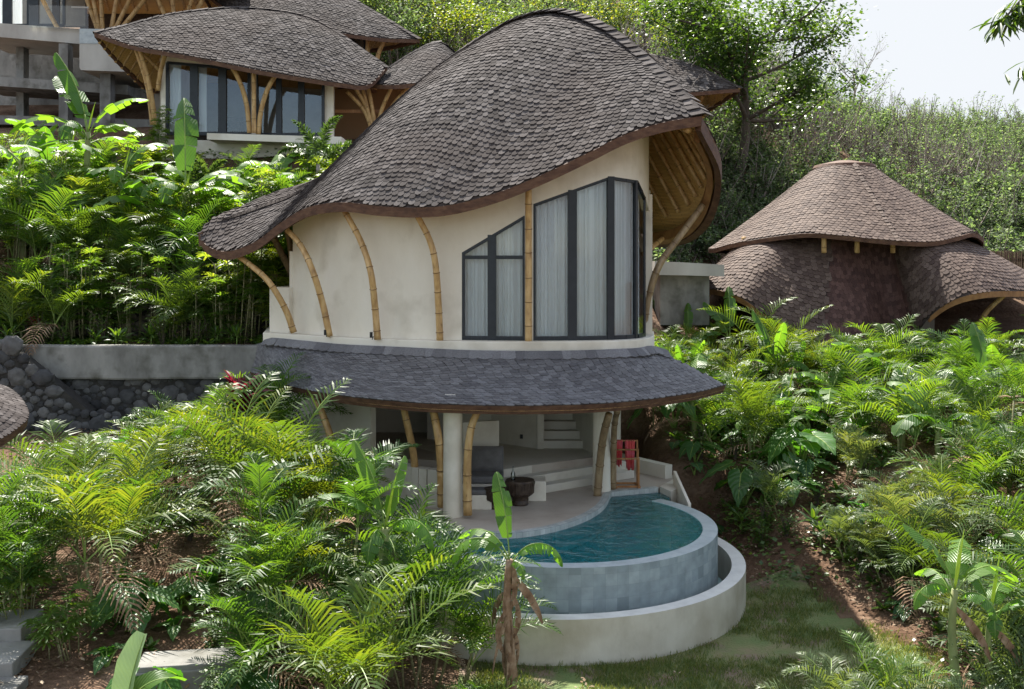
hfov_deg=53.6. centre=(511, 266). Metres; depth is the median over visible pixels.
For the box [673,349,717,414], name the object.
areca palm
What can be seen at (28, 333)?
shrub
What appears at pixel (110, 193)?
areca palm
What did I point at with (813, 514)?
broadleaf plant
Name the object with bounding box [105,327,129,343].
broadleaf plant
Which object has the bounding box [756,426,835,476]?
elephant ear
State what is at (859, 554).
shrub
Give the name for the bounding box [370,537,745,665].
ring wall
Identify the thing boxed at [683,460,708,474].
elephant ear
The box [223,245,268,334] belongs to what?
lady palm
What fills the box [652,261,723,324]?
outbuilding
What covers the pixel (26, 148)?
banana plant
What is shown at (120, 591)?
elephant ear
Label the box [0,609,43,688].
garden steps
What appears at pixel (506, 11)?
hillside tree
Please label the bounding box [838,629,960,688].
areca palm
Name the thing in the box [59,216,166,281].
areca palm
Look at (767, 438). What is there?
shrub
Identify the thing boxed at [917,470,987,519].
areca palm
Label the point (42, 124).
banana plant
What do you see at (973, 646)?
shrub
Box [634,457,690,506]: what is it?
coping wall
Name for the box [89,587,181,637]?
elephant ear
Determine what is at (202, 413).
areca palm
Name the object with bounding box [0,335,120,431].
boulder wall
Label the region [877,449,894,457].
broadleaf plant
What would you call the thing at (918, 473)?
areca palm
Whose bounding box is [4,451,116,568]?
areca palm
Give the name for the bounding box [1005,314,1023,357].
areca palm
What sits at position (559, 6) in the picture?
hillside tree
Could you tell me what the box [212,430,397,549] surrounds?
areca palm
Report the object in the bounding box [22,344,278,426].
retaining wall
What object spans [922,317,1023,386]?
areca palm
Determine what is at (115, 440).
elephant ear
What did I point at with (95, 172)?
banana plant
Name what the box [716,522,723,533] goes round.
elephant ear
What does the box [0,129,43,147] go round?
areca palm
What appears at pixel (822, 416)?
elephant ear
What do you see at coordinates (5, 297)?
lady palm
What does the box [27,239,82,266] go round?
elephant ear
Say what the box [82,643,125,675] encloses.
elephant ear
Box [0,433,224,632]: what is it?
areca palm
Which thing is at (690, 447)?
elephant ear
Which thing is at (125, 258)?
areca palm
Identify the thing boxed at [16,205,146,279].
areca palm
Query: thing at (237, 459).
areca palm
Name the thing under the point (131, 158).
banana plant
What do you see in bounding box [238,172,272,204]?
lady palm
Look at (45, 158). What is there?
banana plant
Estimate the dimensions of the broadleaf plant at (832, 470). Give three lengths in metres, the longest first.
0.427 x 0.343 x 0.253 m
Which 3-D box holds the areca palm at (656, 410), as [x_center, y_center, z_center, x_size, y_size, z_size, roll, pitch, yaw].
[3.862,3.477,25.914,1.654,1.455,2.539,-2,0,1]
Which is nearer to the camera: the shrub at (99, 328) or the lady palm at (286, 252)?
the shrub at (99, 328)
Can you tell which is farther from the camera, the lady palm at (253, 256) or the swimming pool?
the lady palm at (253, 256)
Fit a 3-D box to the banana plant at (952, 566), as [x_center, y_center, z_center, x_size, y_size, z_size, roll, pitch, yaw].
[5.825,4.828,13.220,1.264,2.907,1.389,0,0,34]
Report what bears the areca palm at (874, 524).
on the ground at (1006, 314)
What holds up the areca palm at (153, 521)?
on the ground at (1006, 314)
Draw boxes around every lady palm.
[0,150,24,168]
[0,170,17,180]
[0,174,51,275]
[0,275,28,335]
[0,279,11,318]
[0,308,30,335]
[0,535,62,619]
[7,134,32,163]
[14,296,66,340]
[17,578,104,662]
[29,243,79,340]
[30,139,109,236]
[47,257,117,343]
[48,223,104,278]
[50,237,120,337]
[71,262,131,339]
[99,276,146,341]
[112,135,157,225]
[112,154,124,168]
[113,171,158,206]
[120,144,175,207]
[125,246,180,338]
[142,105,173,160]
[144,300,186,343]
[162,212,180,268]
[165,181,234,275]
[170,293,213,338]
[176,289,226,342]
[186,152,206,176]
[195,277,245,343]
[196,251,264,341]
[204,201,230,269]
[207,198,245,211]
[210,185,249,207]
[211,202,243,272]
[223,244,276,343]
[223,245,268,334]
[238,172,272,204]
[245,268,289,328]
[251,161,284,198]
[256,260,288,325]
[266,246,287,275]
[278,225,292,268]
[286,152,339,176]
[296,153,323,183]
[301,169,322,181]
[308,158,328,177]
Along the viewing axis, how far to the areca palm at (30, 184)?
28.73 m
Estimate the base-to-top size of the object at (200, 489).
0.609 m
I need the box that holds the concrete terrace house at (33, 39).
[0,0,154,128]
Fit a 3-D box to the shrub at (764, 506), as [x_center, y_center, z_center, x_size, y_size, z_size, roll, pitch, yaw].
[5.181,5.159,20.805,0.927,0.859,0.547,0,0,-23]
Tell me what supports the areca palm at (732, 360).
on the ground at (1006, 314)
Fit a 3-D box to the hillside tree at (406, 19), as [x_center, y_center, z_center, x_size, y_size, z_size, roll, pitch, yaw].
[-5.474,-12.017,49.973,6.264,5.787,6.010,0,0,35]
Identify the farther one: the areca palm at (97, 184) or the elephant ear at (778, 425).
the areca palm at (97, 184)
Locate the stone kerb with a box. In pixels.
[135,647,247,688]
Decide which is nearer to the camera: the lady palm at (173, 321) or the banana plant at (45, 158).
the lady palm at (173, 321)
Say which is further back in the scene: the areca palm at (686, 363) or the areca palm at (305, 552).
the areca palm at (686, 363)
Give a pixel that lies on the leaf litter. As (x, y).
(460, 663)
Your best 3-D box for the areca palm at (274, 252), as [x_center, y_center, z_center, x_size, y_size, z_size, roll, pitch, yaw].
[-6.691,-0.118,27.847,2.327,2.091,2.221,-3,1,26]
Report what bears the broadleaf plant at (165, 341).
on the ground at (1006, 314)
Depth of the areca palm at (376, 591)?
14.81 m
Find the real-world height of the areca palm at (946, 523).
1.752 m
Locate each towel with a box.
[616,440,622,466]
[625,440,634,470]
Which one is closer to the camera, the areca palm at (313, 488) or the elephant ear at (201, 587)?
the elephant ear at (201, 587)
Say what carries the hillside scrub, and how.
on the ground at (1006, 314)
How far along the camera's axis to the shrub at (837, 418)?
25.53 m
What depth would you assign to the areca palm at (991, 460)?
19.45 m
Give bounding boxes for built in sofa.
[462,469,545,509]
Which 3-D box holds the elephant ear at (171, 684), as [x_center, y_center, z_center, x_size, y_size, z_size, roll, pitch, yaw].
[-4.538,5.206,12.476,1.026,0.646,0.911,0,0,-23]
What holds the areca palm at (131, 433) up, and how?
on the ground at (1006, 314)
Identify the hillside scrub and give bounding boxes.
[362,0,1023,263]
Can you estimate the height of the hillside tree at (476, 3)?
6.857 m
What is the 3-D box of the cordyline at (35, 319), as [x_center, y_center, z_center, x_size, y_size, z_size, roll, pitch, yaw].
[-12.036,1.630,25.634,0.504,0.817,0.601,-2,-3,-25]
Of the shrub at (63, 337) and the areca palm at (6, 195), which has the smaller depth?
the shrub at (63, 337)
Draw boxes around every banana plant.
[0,131,104,267]
[5,118,98,187]
[9,52,148,231]
[10,167,115,214]
[12,132,40,164]
[16,124,57,151]
[17,120,57,136]
[39,120,101,158]
[49,143,184,230]
[91,178,213,266]
[111,631,186,688]
[116,201,152,239]
[120,98,258,268]
[123,120,154,142]
[171,169,252,213]
[176,168,287,200]
[222,441,278,480]
[228,149,311,181]
[294,143,330,171]
[317,440,434,677]
[452,472,562,688]
[656,340,709,417]
[662,303,711,345]
[689,353,749,436]
[691,286,757,366]
[705,304,752,359]
[711,403,770,429]
[734,310,810,393]
[749,367,822,426]
[755,334,829,394]
[758,389,823,430]
[771,389,823,428]
[790,352,881,424]
[831,342,920,403]
[850,396,963,435]
[852,368,935,447]
[887,381,1003,469]
[903,523,1018,688]
[930,322,1022,424]
[949,549,1023,683]
[969,329,1022,406]
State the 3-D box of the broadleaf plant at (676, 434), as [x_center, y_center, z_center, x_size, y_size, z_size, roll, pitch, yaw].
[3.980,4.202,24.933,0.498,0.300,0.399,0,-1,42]
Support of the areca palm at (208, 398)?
on the ground at (1006, 314)
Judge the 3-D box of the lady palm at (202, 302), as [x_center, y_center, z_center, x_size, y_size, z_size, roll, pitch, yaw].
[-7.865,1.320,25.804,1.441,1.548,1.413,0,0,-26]
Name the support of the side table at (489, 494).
on the round villa at (486, 222)
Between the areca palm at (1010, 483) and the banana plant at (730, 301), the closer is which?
the areca palm at (1010, 483)
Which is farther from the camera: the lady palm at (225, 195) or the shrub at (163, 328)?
the lady palm at (225, 195)
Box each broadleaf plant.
[0,324,22,337]
[86,328,108,344]
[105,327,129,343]
[106,560,141,581]
[111,327,132,343]
[138,323,161,344]
[143,636,159,651]
[147,539,166,556]
[149,578,165,587]
[154,338,171,344]
[170,583,195,614]
[174,337,188,344]
[199,338,219,344]
[205,323,224,343]
[221,323,240,343]
[225,323,246,343]
[665,430,681,439]
[698,425,717,437]
[704,452,718,461]
[720,501,745,520]
[727,507,750,530]
[749,495,772,504]
[797,502,825,530]
[803,515,832,544]
[817,447,837,464]
[827,479,848,491]
[828,465,839,473]
[829,546,855,565]
[833,492,855,505]
[864,577,880,586]
[869,457,896,468]
[871,597,892,612]
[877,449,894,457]
[884,586,899,596]
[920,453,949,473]
[920,609,944,621]
[929,621,946,634]
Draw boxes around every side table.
[484,486,505,509]
[505,477,534,506]
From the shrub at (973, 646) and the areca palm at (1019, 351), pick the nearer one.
the shrub at (973, 646)
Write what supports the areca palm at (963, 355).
on the ground at (1006, 314)
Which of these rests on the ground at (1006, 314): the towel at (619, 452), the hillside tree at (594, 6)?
the hillside tree at (594, 6)
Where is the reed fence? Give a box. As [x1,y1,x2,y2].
[990,250,1023,297]
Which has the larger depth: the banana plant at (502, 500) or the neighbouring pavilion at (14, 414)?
the neighbouring pavilion at (14, 414)
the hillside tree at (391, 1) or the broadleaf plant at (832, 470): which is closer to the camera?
the broadleaf plant at (832, 470)
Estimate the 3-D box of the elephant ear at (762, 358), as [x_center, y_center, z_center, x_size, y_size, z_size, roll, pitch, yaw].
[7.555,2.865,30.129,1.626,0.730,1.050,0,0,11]
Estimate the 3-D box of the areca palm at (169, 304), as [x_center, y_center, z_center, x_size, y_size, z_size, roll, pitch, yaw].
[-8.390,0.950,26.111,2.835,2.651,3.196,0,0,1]
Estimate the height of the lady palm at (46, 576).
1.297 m
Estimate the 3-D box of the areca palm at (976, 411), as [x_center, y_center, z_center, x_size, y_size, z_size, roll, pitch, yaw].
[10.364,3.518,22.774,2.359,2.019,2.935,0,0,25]
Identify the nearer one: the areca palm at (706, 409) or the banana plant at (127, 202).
the areca palm at (706, 409)
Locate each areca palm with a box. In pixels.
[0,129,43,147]
[0,155,17,178]
[0,156,62,195]
[0,163,126,263]
[0,172,137,275]
[0,176,56,211]
[0,177,28,220]
[0,205,26,266]
[0,221,17,279]
[0,250,71,334]
[0,268,54,337]
[0,419,122,495]
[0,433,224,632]
[0,456,132,583]
[0,467,73,599]
[0,502,103,614]
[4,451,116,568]
[5,270,116,355]
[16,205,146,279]
[33,463,137,545]
[35,441,129,487]
[35,465,233,573]
[38,151,119,179]
[44,130,123,177]
[44,154,136,265]
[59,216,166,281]
[68,147,133,202]
[71,174,118,201]
[71,417,214,532]
[74,196,142,246]
[86,160,151,207]
[87,224,181,289]
[87,244,149,286]
[90,400,201,500]
[98,172,239,270]
[110,213,197,284]
[112,256,233,340]
[116,390,232,480]
[121,197,225,281]
[138,163,207,208]
[138,411,181,464]
[144,370,362,552]
[156,271,258,335]
[162,382,313,526]
[166,382,251,496]
[167,494,357,656]
[171,192,215,215]
[175,483,365,612]
[178,227,224,278]
[178,390,268,435]
[188,451,335,593]
[188,584,334,688]
[192,240,288,289]
[202,351,353,439]
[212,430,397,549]
[216,469,367,586]
[219,157,288,191]
[220,144,271,176]
[225,550,501,688]
[230,237,286,291]
[243,169,312,196]
[254,277,288,305]
[263,231,292,276]
[264,418,384,474]
[270,428,439,602]
[278,455,417,651]
[295,138,341,163]
[305,482,518,649]
[307,465,389,574]
[307,543,431,665]
[354,531,467,688]
[355,512,543,686]
[416,577,562,683]
[436,676,535,688]
[644,366,770,442]
[652,328,720,364]
[652,406,663,429]
[654,324,728,367]
[654,326,743,376]
[672,320,738,368]
[672,337,726,368]
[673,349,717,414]
[677,318,716,337]
[688,335,779,390]
[692,359,827,463]
[696,297,832,396]
[737,459,819,518]
[755,649,890,688]
[756,342,801,392]
[758,318,834,389]
[777,322,830,372]
[780,376,895,431]
[792,378,846,421]
[795,324,904,412]
[798,343,934,430]
[804,345,863,396]
[804,503,875,562]
[812,418,891,482]
[825,313,963,403]
[825,504,916,563]
[827,483,984,596]
[835,373,969,467]
[838,528,932,595]
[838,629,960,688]
[845,478,1022,585]
[846,673,926,688]
[848,519,949,573]
[852,485,931,517]
[853,469,940,517]
[861,495,998,624]
[880,355,989,433]
[884,421,1023,543]
[890,342,971,374]
[892,461,935,487]
[893,321,961,368]
[895,660,1002,688]
[897,453,1004,550]
[901,319,1020,396]
[903,564,1013,637]
[906,478,942,492]
[915,359,1023,436]
[916,538,1022,637]
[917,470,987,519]
[918,576,1023,677]
[921,340,955,392]
[921,460,1011,484]
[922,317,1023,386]
[927,375,1023,464]
[929,600,1023,688]
[930,460,971,479]
[940,529,1023,608]
[944,353,1023,495]
[951,640,1023,688]
[954,465,1023,555]
[956,438,1022,482]
[962,578,1016,625]
[964,510,1023,570]
[971,432,1023,484]
[973,365,1023,414]
[976,597,1023,659]
[979,423,1023,492]
[982,343,1023,422]
[983,445,1023,499]
[1001,358,1023,416]
[1003,611,1023,635]
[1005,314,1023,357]
[1007,335,1023,357]
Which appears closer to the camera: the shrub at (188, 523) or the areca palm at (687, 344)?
the shrub at (188, 523)
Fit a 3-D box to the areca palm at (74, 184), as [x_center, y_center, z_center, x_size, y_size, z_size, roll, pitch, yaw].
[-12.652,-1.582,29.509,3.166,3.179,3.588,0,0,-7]
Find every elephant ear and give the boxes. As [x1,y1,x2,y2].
[1,470,34,495]
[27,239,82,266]
[51,436,128,470]
[81,572,161,629]
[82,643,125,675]
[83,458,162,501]
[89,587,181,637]
[96,580,142,613]
[105,666,182,688]
[117,426,179,448]
[151,615,197,640]
[154,582,209,613]
[167,564,238,606]
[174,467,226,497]
[184,557,212,583]
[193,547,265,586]
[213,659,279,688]
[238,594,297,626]
[256,653,303,680]
[626,400,698,429]
[669,440,680,449]
[674,439,724,461]
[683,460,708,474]
[697,412,734,435]
[699,459,774,506]
[703,428,724,438]
[705,370,740,402]
[713,390,780,428]
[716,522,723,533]
[720,428,758,445]
[738,352,790,371]
[741,448,804,479]
[756,414,800,433]
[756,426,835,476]
[760,386,791,401]
[765,478,825,506]
[783,458,839,478]
[802,413,829,426]
[815,418,887,457]
[819,449,836,459]
[825,501,880,539]
[855,481,910,502]
[879,600,915,621]
[926,435,954,444]
[942,444,967,463]
[952,396,996,421]
[975,529,1022,563]
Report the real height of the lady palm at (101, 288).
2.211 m
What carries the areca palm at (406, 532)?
on the ground at (1006, 314)
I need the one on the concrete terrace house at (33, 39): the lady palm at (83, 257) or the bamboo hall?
the bamboo hall
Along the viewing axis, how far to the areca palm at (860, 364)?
24.70 m
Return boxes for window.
[0,0,65,26]
[166,61,250,134]
[255,74,324,135]
[462,216,524,340]
[533,176,637,340]
[638,182,645,337]
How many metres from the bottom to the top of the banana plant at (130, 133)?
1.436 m
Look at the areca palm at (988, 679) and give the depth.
13.14 m
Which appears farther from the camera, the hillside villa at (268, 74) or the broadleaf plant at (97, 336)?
the hillside villa at (268, 74)
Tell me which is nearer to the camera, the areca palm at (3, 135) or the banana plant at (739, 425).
the banana plant at (739, 425)
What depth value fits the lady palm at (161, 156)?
32.55 m
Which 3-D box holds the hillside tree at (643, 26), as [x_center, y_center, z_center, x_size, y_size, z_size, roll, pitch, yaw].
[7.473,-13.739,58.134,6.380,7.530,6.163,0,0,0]
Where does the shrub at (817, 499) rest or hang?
on the ground at (1006, 314)
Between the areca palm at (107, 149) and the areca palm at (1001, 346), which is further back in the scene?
the areca palm at (107, 149)
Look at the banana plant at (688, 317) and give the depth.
30.18 m
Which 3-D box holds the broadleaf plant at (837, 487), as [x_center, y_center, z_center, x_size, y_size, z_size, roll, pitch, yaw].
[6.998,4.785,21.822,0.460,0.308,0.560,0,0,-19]
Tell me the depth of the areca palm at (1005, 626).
14.27 m
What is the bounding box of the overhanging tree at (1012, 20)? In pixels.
[970,0,1023,93]
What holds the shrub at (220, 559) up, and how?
on the ground at (1006, 314)
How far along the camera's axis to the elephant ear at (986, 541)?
17.91 m
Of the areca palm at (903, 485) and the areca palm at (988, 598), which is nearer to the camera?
the areca palm at (988, 598)
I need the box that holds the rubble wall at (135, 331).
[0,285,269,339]
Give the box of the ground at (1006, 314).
[0,0,1023,688]
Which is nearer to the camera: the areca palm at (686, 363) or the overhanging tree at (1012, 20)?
the overhanging tree at (1012, 20)
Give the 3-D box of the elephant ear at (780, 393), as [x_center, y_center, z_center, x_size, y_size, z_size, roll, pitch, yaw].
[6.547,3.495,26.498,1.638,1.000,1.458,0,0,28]
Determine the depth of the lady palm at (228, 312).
25.35 m
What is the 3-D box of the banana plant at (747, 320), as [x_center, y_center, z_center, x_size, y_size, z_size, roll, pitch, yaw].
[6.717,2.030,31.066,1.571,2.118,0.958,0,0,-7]
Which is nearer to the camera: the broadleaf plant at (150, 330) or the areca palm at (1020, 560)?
the areca palm at (1020, 560)
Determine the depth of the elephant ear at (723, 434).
24.79 m
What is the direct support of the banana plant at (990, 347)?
on the ground at (1006, 314)
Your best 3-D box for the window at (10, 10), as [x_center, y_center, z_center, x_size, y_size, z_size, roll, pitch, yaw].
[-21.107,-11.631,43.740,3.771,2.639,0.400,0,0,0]
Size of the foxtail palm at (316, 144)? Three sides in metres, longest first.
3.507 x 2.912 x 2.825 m
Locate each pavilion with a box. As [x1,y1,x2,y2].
[0,384,28,497]
[335,40,455,138]
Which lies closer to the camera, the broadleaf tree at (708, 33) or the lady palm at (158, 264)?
the lady palm at (158, 264)
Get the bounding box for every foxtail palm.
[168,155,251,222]
[278,115,353,173]
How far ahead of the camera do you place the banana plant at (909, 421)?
21.95 m
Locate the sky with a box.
[699,0,1023,122]
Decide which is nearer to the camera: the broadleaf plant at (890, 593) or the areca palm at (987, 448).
the broadleaf plant at (890, 593)
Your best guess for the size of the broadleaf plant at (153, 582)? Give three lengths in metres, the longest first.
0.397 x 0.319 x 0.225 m
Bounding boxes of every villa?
[93,6,390,159]
[198,8,725,563]
[205,0,422,58]
[649,53,742,115]
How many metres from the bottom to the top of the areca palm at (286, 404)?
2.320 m
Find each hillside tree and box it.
[359,0,399,11]
[360,0,458,60]
[369,0,413,7]
[390,0,494,53]
[391,0,467,31]
[423,0,503,46]
[427,0,523,47]
[454,0,551,36]
[479,0,591,25]
[514,0,569,10]
[531,0,637,31]
[534,1,629,28]
[560,0,652,35]
[585,0,682,52]
[635,0,668,31]
[647,0,706,49]
[666,0,758,41]
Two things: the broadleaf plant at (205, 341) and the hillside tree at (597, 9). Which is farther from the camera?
the hillside tree at (597, 9)
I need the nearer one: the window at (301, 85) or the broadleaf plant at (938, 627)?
the broadleaf plant at (938, 627)
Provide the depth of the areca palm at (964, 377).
23.64 m
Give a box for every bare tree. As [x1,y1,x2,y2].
[602,18,720,108]
[620,10,663,50]
[818,23,894,104]
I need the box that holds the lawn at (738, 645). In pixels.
[457,565,940,688]
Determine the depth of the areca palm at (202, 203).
29.81 m
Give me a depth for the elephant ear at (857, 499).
20.88 m
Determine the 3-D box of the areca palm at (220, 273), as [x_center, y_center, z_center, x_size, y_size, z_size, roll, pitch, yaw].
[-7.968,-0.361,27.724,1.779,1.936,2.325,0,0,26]
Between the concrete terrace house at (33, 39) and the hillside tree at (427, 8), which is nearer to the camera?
the concrete terrace house at (33, 39)
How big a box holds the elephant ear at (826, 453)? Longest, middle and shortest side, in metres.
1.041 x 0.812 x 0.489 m
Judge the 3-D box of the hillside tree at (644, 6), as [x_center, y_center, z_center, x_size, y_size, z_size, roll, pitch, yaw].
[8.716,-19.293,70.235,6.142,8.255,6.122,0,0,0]
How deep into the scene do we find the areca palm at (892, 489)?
19.56 m
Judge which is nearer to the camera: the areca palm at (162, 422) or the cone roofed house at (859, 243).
the areca palm at (162, 422)
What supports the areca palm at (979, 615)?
on the ground at (1006, 314)
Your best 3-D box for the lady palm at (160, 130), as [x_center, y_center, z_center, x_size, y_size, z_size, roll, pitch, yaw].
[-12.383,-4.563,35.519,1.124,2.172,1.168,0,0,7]
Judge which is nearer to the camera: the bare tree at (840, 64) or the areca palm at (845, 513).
the areca palm at (845, 513)
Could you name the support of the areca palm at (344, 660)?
on the ground at (1006, 314)
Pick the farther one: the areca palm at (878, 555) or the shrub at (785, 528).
the shrub at (785, 528)
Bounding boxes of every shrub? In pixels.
[17,321,40,343]
[23,309,54,341]
[29,316,60,343]
[49,324,73,343]
[89,309,113,342]
[121,558,133,569]
[145,312,173,344]
[169,496,212,540]
[185,257,214,280]
[189,317,211,344]
[192,662,225,688]
[195,615,231,648]
[197,314,216,340]
[208,533,240,582]
[237,311,259,343]
[681,405,701,424]
[683,424,711,457]
[684,415,705,435]
[722,425,745,458]
[739,497,779,530]
[749,519,777,549]
[757,422,778,446]
[769,509,799,536]
[799,445,824,471]
[801,468,830,505]
[821,407,852,424]
[828,439,842,463]
[841,452,879,481]
[847,531,873,569]
[848,420,880,436]
[863,413,886,438]
[908,570,937,598]
[958,617,983,655]
[977,662,1014,685]
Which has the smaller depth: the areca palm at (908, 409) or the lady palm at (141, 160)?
the areca palm at (908, 409)
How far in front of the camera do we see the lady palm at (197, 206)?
28.49 m
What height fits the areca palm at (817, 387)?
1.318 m
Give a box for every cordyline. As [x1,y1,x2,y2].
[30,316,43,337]
[206,370,273,427]
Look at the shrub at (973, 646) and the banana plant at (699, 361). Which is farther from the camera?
the banana plant at (699, 361)
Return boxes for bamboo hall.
[41,0,208,28]
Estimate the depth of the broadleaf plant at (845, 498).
21.30 m
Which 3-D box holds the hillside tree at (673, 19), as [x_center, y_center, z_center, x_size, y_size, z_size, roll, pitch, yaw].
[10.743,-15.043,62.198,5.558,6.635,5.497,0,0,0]
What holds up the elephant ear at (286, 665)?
on the ground at (1006, 314)
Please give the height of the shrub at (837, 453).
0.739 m
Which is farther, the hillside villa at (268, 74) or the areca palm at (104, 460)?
the hillside villa at (268, 74)
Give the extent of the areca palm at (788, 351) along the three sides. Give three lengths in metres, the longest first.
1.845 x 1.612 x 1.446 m
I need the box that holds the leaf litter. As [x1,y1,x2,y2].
[0,409,1014,688]
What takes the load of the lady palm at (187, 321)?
on the ground at (1006, 314)
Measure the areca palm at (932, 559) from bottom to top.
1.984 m
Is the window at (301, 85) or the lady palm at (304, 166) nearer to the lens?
the lady palm at (304, 166)
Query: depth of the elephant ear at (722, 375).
26.41 m
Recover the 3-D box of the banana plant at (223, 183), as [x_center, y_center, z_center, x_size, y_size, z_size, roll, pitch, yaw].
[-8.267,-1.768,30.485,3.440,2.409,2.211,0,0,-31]
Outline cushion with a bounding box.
[471,446,503,470]
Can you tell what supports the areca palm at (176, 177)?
on the ground at (1006, 314)
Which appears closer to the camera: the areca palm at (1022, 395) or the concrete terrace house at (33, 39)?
the areca palm at (1022, 395)
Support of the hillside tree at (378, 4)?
on the ground at (1006, 314)
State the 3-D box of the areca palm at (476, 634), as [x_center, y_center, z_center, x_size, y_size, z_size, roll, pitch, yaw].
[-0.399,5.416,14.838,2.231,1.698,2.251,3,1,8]
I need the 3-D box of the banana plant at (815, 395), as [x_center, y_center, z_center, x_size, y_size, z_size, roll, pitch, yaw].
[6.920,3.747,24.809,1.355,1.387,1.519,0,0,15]
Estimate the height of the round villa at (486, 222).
12.667 m
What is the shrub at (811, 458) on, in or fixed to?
on the ground at (1006, 314)
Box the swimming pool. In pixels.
[417,493,717,613]
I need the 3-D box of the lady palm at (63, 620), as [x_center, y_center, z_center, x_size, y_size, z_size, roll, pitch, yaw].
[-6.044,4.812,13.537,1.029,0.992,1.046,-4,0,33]
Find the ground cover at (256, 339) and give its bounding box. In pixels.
[0,147,1023,688]
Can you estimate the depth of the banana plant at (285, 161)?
31.65 m
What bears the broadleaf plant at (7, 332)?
on the ground at (1006, 314)
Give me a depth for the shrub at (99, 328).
25.39 m
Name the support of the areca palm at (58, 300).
on the ground at (1006, 314)
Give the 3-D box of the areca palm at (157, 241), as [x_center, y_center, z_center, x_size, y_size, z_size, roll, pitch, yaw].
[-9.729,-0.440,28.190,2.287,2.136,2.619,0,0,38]
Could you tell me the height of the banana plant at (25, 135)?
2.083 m
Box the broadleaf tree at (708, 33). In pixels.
[615,0,896,188]
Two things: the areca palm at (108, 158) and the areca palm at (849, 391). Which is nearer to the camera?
the areca palm at (849, 391)
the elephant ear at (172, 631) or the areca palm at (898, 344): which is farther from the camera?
the areca palm at (898, 344)
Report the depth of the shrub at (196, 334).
24.99 m
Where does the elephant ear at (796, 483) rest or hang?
on the ground at (1006, 314)
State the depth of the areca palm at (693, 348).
26.49 m
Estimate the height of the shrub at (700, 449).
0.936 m
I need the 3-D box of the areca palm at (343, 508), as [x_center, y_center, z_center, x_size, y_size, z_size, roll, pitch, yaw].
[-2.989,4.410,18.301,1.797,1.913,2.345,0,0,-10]
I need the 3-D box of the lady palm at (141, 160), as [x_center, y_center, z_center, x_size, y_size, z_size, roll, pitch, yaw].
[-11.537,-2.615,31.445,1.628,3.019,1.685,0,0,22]
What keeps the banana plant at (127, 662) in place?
on the ground at (1006, 314)
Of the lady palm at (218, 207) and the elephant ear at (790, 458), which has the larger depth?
the lady palm at (218, 207)
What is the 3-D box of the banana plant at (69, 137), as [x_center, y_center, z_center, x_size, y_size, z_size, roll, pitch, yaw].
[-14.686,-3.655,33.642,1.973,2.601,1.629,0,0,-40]
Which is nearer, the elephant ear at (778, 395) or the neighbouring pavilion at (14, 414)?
the neighbouring pavilion at (14, 414)
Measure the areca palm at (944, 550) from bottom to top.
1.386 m
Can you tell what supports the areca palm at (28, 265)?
on the ground at (1006, 314)
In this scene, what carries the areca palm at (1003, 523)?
on the ground at (1006, 314)
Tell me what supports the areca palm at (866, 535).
on the ground at (1006, 314)
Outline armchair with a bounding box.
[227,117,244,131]
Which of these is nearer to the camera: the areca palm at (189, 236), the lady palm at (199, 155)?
the areca palm at (189, 236)
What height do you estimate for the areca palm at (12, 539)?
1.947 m
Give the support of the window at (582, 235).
in the round villa at (486, 222)
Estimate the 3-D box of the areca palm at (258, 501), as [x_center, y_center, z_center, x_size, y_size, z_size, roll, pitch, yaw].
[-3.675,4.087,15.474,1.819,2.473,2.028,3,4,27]
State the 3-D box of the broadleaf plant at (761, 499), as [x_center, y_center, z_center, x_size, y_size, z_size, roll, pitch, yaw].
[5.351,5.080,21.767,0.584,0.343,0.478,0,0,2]
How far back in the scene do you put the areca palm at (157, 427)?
17.28 m
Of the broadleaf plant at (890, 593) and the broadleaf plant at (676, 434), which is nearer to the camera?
the broadleaf plant at (890, 593)
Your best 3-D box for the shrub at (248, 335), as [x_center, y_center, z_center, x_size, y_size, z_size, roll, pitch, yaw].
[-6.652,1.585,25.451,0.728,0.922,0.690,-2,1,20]
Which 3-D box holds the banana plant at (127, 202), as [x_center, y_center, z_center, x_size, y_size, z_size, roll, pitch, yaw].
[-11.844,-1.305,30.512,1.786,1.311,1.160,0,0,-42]
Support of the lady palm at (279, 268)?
on the ground at (1006, 314)
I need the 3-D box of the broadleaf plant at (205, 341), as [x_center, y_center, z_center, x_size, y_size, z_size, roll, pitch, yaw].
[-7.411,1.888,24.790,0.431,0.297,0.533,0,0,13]
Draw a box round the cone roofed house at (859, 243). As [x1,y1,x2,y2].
[708,160,1023,356]
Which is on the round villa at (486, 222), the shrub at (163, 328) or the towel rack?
the towel rack
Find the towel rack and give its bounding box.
[616,440,640,488]
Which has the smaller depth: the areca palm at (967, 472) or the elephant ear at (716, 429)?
the areca palm at (967, 472)
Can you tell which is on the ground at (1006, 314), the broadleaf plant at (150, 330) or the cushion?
the broadleaf plant at (150, 330)
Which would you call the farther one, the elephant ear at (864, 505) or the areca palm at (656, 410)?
the areca palm at (656, 410)
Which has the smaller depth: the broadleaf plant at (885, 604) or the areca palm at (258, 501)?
the areca palm at (258, 501)
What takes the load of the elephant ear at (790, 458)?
on the ground at (1006, 314)
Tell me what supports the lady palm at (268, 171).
on the ground at (1006, 314)
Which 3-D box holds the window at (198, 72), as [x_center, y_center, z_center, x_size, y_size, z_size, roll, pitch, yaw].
[-10.892,-6.028,36.515,3.026,2.649,0.450,0,0,0]
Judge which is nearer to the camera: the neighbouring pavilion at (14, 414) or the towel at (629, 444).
the neighbouring pavilion at (14, 414)

